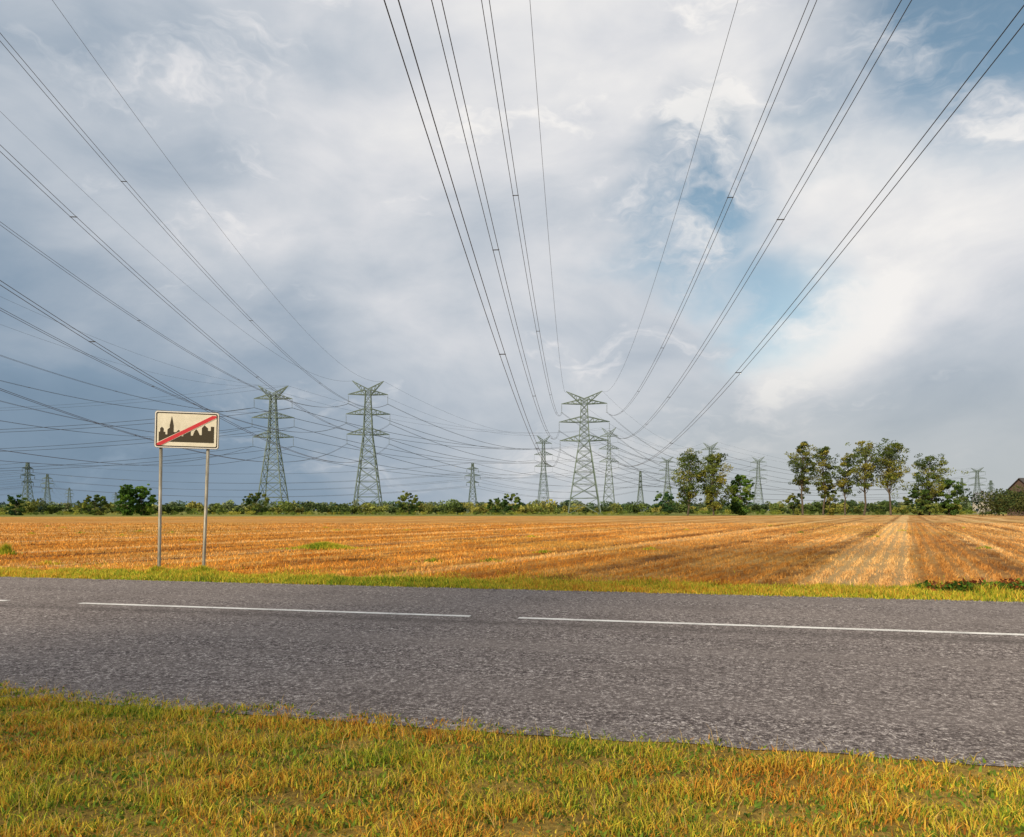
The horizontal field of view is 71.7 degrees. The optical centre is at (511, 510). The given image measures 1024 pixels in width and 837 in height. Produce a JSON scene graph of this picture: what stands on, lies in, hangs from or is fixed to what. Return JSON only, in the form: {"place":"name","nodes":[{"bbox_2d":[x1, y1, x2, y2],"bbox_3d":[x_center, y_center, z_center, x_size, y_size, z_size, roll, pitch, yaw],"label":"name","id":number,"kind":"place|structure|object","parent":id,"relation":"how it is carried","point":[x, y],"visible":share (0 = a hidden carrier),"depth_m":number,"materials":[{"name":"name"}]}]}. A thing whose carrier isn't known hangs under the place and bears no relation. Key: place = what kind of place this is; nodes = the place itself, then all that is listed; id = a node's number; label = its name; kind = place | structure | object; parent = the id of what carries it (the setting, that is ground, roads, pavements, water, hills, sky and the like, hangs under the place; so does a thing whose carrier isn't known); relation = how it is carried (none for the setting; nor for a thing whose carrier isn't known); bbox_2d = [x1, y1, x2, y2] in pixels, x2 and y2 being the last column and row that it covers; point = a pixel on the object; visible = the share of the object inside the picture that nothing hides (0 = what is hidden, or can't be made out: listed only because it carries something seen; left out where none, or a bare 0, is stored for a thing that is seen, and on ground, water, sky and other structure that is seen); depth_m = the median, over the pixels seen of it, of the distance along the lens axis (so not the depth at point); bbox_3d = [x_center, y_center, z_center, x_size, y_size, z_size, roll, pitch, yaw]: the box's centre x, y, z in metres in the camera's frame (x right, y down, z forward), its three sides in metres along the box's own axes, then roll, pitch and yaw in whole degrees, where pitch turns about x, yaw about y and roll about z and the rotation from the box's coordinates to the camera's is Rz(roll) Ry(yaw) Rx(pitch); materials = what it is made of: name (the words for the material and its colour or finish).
{"place":"outdoors","nodes":[
{"label":"outdoors","id":0,"kind":"place"},
{"bbox_2d":[0,510,1006,516],"bbox_3d":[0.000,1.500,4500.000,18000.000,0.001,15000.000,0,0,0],"label":"ground","id":1,"kind":"structure","parent":0,"point":[767,513],"depth_m":202.56,"materials":[{"name":"green plant"}]},
{"bbox_2d":[3,494,27,514],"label":"deciduous tree","id":2,"kind":"object","parent":1,"relation":"on","point":[17,503],"visible":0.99,"depth_m":204.60,"materials":[{"name":"green plant"}]},
{"bbox_2d":[20,462,34,501],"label":"transmission tower","id":3,"kind":"structure","parent":1,"relation":"on","point":[27,464],"depth_m":349.48,"materials":[{"name":"metal"}]},
{"bbox_2d":[29,462,478,496],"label":"overhead power line","id":4,"kind":"object","parent":3,"relation":"attached to","point":[264,483],"visible":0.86,"depth_m":349.82,"materials":[{"name":"grey metal"}]},
{"bbox_2d":[40,474,53,502],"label":"transmission tower","id":5,"kind":"structure","parent":1,"relation":"on","point":[47,477],"depth_m":560.02,"materials":[{"name":"metal"}]},
{"bbox_2d":[65,488,72,503],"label":"transmission tower","id":6,"kind":"structure","parent":1,"relation":"on","point":[68,496],"depth_m":899.64,"materials":[{"name":"metal"}]},
{"bbox_2d":[79,494,111,514],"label":"deciduous tree","id":7,"kind":"object","parent":1,"relation":"on","point":[85,504],"visible":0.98,"depth_m":209.36,"materials":[{"name":"green plant"}]},
{"bbox_2d":[115,484,136,515],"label":"deciduous tree","id":8,"kind":"object","parent":1,"relation":"on","point":[127,491],"visible":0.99,"depth_m":198.86,"materials":[{"name":"green plant"}]},
{"bbox_2d":[130,484,157,514],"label":"deciduous tree","id":9,"kind":"object","parent":1,"relation":"on","point":[144,507],"visible":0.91,"depth_m":202.25,"materials":[{"name":"green plant"}]},
{"bbox_2d":[242,492,269,514],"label":"deciduous tree","id":10,"kind":"object","parent":1,"relation":"on","point":[251,497],"visible":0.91,"depth_m":229.54,"materials":[{"name":"green plant"}]},
{"bbox_2d":[252,385,294,513],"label":"transmission tower","id":11,"kind":"structure","parent":1,"relation":"on","point":[275,412],"depth_m":275.41,"materials":[{"name":"metal"}]},
{"bbox_2d":[0,386,291,470],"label":"overhead power line","id":12,"kind":"object","parent":11,"relation":"attached to","point":[124,440],"visible":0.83,"depth_m":259.15,"materials":[{"name":"grey metal"}]},
{"bbox_2d":[0,296,293,465],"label":"overhead power line","id":13,"kind":"object","parent":11,"relation":"hanging from","point":[112,425],"visible":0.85,"depth_m":152.50,"materials":[{"name":"grey metal"}]},
{"bbox_2d":[253,386,615,477],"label":"overhead power line","id":14,"kind":"object","parent":11,"relation":"attached to","point":[411,441],"visible":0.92,"depth_m":317.26,"materials":[{"name":"grey metal"}]},
{"bbox_2d":[346,381,389,513],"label":"transmission tower","id":15,"kind":"structure","parent":1,"relation":"on","point":[365,409],"depth_m":265.21,"materials":[{"name":"metal"}]},
{"bbox_2d":[0,0,389,462],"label":"overhead power line","id":16,"kind":"object","parent":15,"relation":"hanging from","point":[157,295],"visible":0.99,"depth_m":74.17,"materials":[{"name":"grey metal"}]},
{"bbox_2d":[348,385,551,474],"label":"overhead power line","id":17,"kind":"object","parent":15,"relation":"attached to","point":[444,445],"visible":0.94,"depth_m":321.46,"materials":[{"name":"grey metal"}]},
{"bbox_2d":[394,491,421,514],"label":"deciduous tree","id":18,"kind":"object","parent":1,"relation":"on","point":[410,508],"visible":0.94,"depth_m":238.72,"materials":[{"name":"green plant"}]},
{"bbox_2d":[465,463,479,512],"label":"transmission tower","id":19,"kind":"structure","parent":1,"relation":"on","point":[470,490],"depth_m":349.26,"materials":[{"name":"metal"}]},
{"bbox_2d":[482,497,503,514],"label":"deciduous tree","id":20,"kind":"object","parent":1,"relation":"on","point":[495,507],"visible":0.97,"depth_m":237.77,"materials":[{"name":"green plant"}]},
{"bbox_2d":[0,496,1000,511],"bbox_3d":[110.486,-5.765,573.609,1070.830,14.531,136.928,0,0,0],"label":"distant trees","id":21,"kind":"object","parent":1,"relation":"on","point":[229,505],"visible":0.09,"depth_m":518.52,"materials":[{"name":"green plant"}]},
{"bbox_2d":[0,498,1006,513],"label":"distant trees","id":22,"kind":"object","parent":1,"relation":"on","point":[285,506],"visible":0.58,"depth_m":262.17,"materials":[{"name":"green plant"}]},
{"bbox_2d":[0,508,1006,514],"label":"field edge hedge","id":23,"kind":"object","parent":1,"relation":"on","point":[311,512],"visible":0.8,"depth_m":221.83,"materials":[{"name":"green plant"}]},
{"bbox_2d":[0,565,1023,602],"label":"grass verge","id":24,"kind":"object","parent":1,"relation":"on","point":[592,590],"depth_m":13.69,"materials":[{"name":"plant"}]},
{"bbox_2d":[140,565,167,573],"bbox_3d":[-8.459,1.389,16.822,1.311,0.214,0.808,0,0,0],"label":"grass tuft","id":25,"kind":"object","parent":24,"relation":"on","point":[155,568],"visible":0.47,"depth_m":16.77,"materials":[{"name":"plant"}]},
{"bbox_2d":[915,577,1023,591],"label":"verge weeds","id":26,"kind":"object","parent":24,"relation":"on","point":[965,583],"visible":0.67,"depth_m":12.91,"materials":[{"name":"green plant"}]},
{"bbox_2d":[0,680,1023,836],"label":"grass verge","id":27,"kind":"object","parent":1,"relation":"on","point":[547,824],"depth_m":3.77,"materials":[{"name":"plant"}]},
{"bbox_2d":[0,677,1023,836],"bbox_3d":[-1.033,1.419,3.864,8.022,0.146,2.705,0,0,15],"label":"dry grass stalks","id":28,"kind":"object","parent":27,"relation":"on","point":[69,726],"visible":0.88,"depth_m":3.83,"materials":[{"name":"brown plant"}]},
{"bbox_2d":[501,493,522,514],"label":"deciduous tree","id":29,"kind":"object","parent":1,"relation":"on","point":[517,499],"visible":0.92,"depth_m":234.11,"materials":[{"name":"green plant"}]},
{"bbox_2d":[534,436,552,504],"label":"transmission tower","id":30,"kind":"structure","parent":1,"relation":"on","point":[542,463],"depth_m":459.26,"materials":[{"name":"metal"}]},
{"bbox_2d":[559,391,609,513],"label":"transmission tower","id":31,"kind":"structure","parent":1,"relation":"on","point":[585,440],"depth_m":263.97,"materials":[{"name":"metal"}]},
{"bbox_2d":[561,405,720,486],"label":"overhead power line","id":32,"kind":"object","parent":31,"relation":"attached to","point":[634,450],"visible":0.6,"depth_m":324.73,"materials":[{"name":"grey metal"}]},
{"bbox_2d":[384,0,1023,466],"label":"overhead power line","id":33,"kind":"object","parent":31,"relation":"hanging from","point":[676,210],"visible":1,"depth_m":40.45,"materials":[{"name":"grey metal"}]},
{"bbox_2d":[599,428,618,511],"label":"transmission tower","id":34,"kind":"structure","parent":1,"relation":"on","point":[607,436],"depth_m":415.16,"materials":[{"name":"metal"}]},
{"bbox_2d":[466,463,638,498],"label":"overhead power line","id":35,"kind":"object","parent":34,"relation":"attached to","point":[550,485],"visible":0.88,"depth_m":377.92,"materials":[{"name":"grey metal"}]},
{"bbox_2d":[600,429,764,489],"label":"overhead power line","id":36,"kind":"object","parent":34,"relation":"attached to","point":[660,469],"visible":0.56,"depth_m":457.80,"materials":[{"name":"grey metal"}]},
{"bbox_2d":[636,471,644,510],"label":"transmission tower","id":37,"kind":"structure","parent":1,"relation":"on","point":[638,496],"depth_m":429.35,"materials":[{"name":"metal"}]},
{"bbox_2d":[639,471,961,500],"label":"overhead power line","id":38,"kind":"object","parent":37,"relation":"attached to","point":[788,489],"visible":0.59,"depth_m":466.34,"materials":[{"name":"grey metal"}]},
{"bbox_2d":[652,491,675,514],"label":"deciduous tree","id":39,"kind":"object","parent":1,"relation":"on","point":[665,506],"visible":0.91,"depth_m":228.91,"materials":[{"name":"green plant"}]},
{"bbox_2d":[659,457,674,503],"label":"transmission tower","id":40,"kind":"structure","parent":1,"relation":"on","point":[668,469],"depth_m":615.20,"materials":[{"name":"metal"}]},
{"bbox_2d":[536,436,674,487],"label":"overhead power line","id":41,"kind":"object","parent":40,"relation":"attached to","point":[595,466],"visible":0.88,"depth_m":507.37,"materials":[{"name":"grey metal"}]},
{"bbox_2d":[667,448,708,515],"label":"deciduous tree","id":42,"kind":"object","parent":1,"relation":"on","point":[689,493],"visible":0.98,"depth_m":198.90,"materials":[{"name":"green plant"}]},
{"bbox_2d":[701,442,720,504],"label":"transmission tower","id":43,"kind":"structure","parent":1,"relation":"on","point":[710,448],"depth_m":506.08,"materials":[{"name":"metal"}]},
{"bbox_2d":[691,451,733,515],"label":"deciduous tree","id":44,"kind":"object","parent":1,"relation":"on","point":[713,462],"visible":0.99,"depth_m":197.08,"materials":[{"name":"green plant"}]},
{"bbox_2d":[722,474,754,514],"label":"deciduous tree","id":45,"kind":"object","parent":1,"relation":"on","point":[738,506],"visible":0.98,"depth_m":203.73,"materials":[{"name":"green plant"}]},
{"bbox_2d":[749,457,766,505],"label":"transmission tower","id":46,"kind":"structure","parent":1,"relation":"on","point":[758,475],"depth_m":615.13,"materials":[{"name":"metal"}]},
{"bbox_2d":[779,493,804,514],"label":"deciduous tree","id":47,"kind":"object","parent":1,"relation":"on","point":[791,504],"visible":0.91,"depth_m":215.44,"materials":[{"name":"green plant"}]},
{"bbox_2d":[784,441,822,514],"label":"deciduous tree","id":48,"kind":"object","parent":1,"relation":"on","point":[802,480],"visible":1,"depth_m":209.50,"materials":[{"name":"green plant"}]},
{"bbox_2d":[807,446,839,514],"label":"deciduous tree","id":49,"kind":"object","parent":1,"relation":"on","point":[826,476],"visible":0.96,"depth_m":212.51,"materials":[{"name":"green plant"}]},
{"bbox_2d":[818,484,843,514],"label":"deciduous tree","id":50,"kind":"object","parent":1,"relation":"on","point":[830,510],"visible":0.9,"depth_m":213.79,"materials":[{"name":"green plant"}]},
{"bbox_2d":[828,453,860,514],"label":"deciduous tree","id":51,"kind":"object","parent":1,"relation":"on","point":[841,485],"visible":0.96,"depth_m":211.56,"materials":[{"name":"green plant"}]},
{"bbox_2d":[840,440,893,514],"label":"deciduous tree","id":52,"kind":"object","parent":1,"relation":"on","point":[867,449],"visible":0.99,"depth_m":209.42,"materials":[{"name":"green plant"}]},
{"bbox_2d":[968,467,986,503],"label":"transmission tower","id":53,"kind":"structure","parent":1,"relation":"on","point":[978,484],"depth_m":639.67,"materials":[{"name":"metal"}]},
{"bbox_2d":[701,445,985,497],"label":"overhead power line","id":54,"kind":"object","parent":53,"relation":"attached to","point":[812,474],"visible":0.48,"depth_m":538.14,"materials":[{"name":"grey metal"}]},
{"bbox_2d":[973,502,995,513],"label":"walls","id":55,"kind":"structure","parent":1,"relation":"on","point":[975,506],"depth_m":283.53,"materials":[{"name":"paint"}]},
{"bbox_2d":[972,492,993,501],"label":"roof","id":56,"kind":"structure","parent":55,"relation":"on","point":[991,493],"depth_m":284.15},
{"bbox_2d":[986,480,994,491],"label":"transmission tower","id":57,"kind":"structure","parent":1,"relation":"on","point":[990,485],"depth_m":619.46,"materials":[{"name":"metal"}]},
{"bbox_2d":[0,577,1023,766],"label":"road","id":58,"kind":"structure","parent":0,"point":[494,658],"depth_m":7.06,"materials":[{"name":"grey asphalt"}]},
{"bbox_2d":[77,602,470,616],"bbox_3d":[-3.744,1.482,10.627,6.470,0.001,0.132,0,0,13],"label":"line marking","id":59,"kind":"object","parent":58,"relation":"on","point":[279,609],"visible":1,"depth_m":10.58,"materials":[{"name":"paint"}]},
{"bbox_2d":[519,617,1023,634],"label":"line marking","id":60,"kind":"object","parent":58,"relation":"on","point":[775,626],"visible":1,"depth_m":9.04,"materials":[{"name":"paint"}]},
{"bbox_2d":[0,515,1023,586],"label":"stubble field","id":61,"kind":"structure","parent":0,"point":[846,519],"depth_m":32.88,"materials":[{"name":"orange plant"}]},
{"bbox_2d":[0,540,21,554],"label":"grass tuft","id":62,"kind":"object","parent":61,"relation":"on","point":[6,549],"visible":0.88,"depth_m":23.74,"materials":[{"name":"green plant"}]},
{"bbox_2d":[33,560,72,565],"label":"field weeds","id":63,"kind":"object","parent":61,"relation":"on","point":[50,562],"visible":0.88,"depth_m":19.45,"materials":[{"name":"yellow plant"}]},
{"bbox_2d":[154,410,219,566],"bbox_3d":[-7.770,-0.334,16.980,1.466,4.070,0.134,0,0,-9],"label":"town exit sign","id":64,"kind":"object","parent":61,"relation":"on","point":[187,430],"visible":0.88,"depth_m":16.92,"materials":[{"name":"metal"}]},
{"bbox_2d":[184,565,226,571],"bbox_3d":[-7.444,1.388,17.011,1.413,0.216,0.920,0,0,-19],"label":"grass tuft","id":65,"kind":"object","parent":61,"relation":"on","point":[200,568],"visible":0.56,"depth_m":16.88,"materials":[{"name":"plant"}]},
{"bbox_2d":[277,541,377,549],"bbox_3d":[-7.598,1.334,27.471,5.255,0.324,2.391,0,0,0],"label":"grass tuft","id":66,"kind":"object","parent":61,"relation":"on","point":[319,545],"visible":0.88,"depth_m":27.29,"materials":[{"name":"green plant"}]},
{"bbox_2d":[414,557,450,561],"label":"field weeds","id":67,"kind":"object","parent":61,"relation":"on","point":[432,560],"visible":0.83,"depth_m":20.53,"materials":[{"name":"green plant"}]},
{"bbox_2d":[1,558,988,588],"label":"margin grass","id":68,"kind":"structure","parent":61,"relation":"on","point":[405,572],"depth_m":16.28,"materials":[{"name":"green plant"}]},
{"bbox_2d":[476,557,518,562],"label":"field weeds","id":69,"kind":"object","parent":61,"relation":"on","point":[489,559],"visible":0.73,"depth_m":20.57,"materials":[{"name":"green plant"}]},
{"bbox_2d":[869,438,915,514],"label":"deciduous tree","id":70,"kind":"object","parent":61,"relation":"on","point":[890,473],"visible":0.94,"depth_m":208.82,"materials":[{"name":"green plant"}]},
{"bbox_2d":[903,489,938,514],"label":"deciduous tree","id":71,"kind":"object","parent":61,"relation":"on","point":[922,501],"visible":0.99,"depth_m":206.27,"materials":[{"name":"green plant"}]},
{"bbox_2d":[902,453,967,514],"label":"deciduous tree","id":72,"kind":"object","parent":61,"relation":"on","point":[928,484],"visible":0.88,"depth_m":208.81,"materials":[{"name":"green plant"}]},
{"bbox_2d":[932,479,969,514],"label":"deciduous tree","id":73,"kind":"object","parent":61,"relation":"on","point":[950,508],"visible":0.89,"depth_m":205.75,"materials":[{"name":"green plant"}]},
{"bbox_2d":[951,484,1023,515],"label":"garden hedge","id":74,"kind":"object","parent":61,"relation":"on","point":[1009,499],"visible":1,"depth_m":183.89,"materials":[{"name":"green plant"}]},
{"bbox_2d":[0,0,1023,509],"label":"sky","id":75,"kind":"structure","parent":0,"point":[297,126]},
{"bbox_2d":[1007,480,1023,514],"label":"walls","id":76,"kind":"structure","parent":0,"point":[1020,482],"depth_m":206.03,"materials":[{"name":"brick"}]},
{"bbox_2d":[1007,478,1023,489],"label":"roof","id":77,"kind":"structure","parent":76,"relation":"on","point":[1018,479],"depth_m":205.76,"materials":[{"name":"tile"}]}
]}

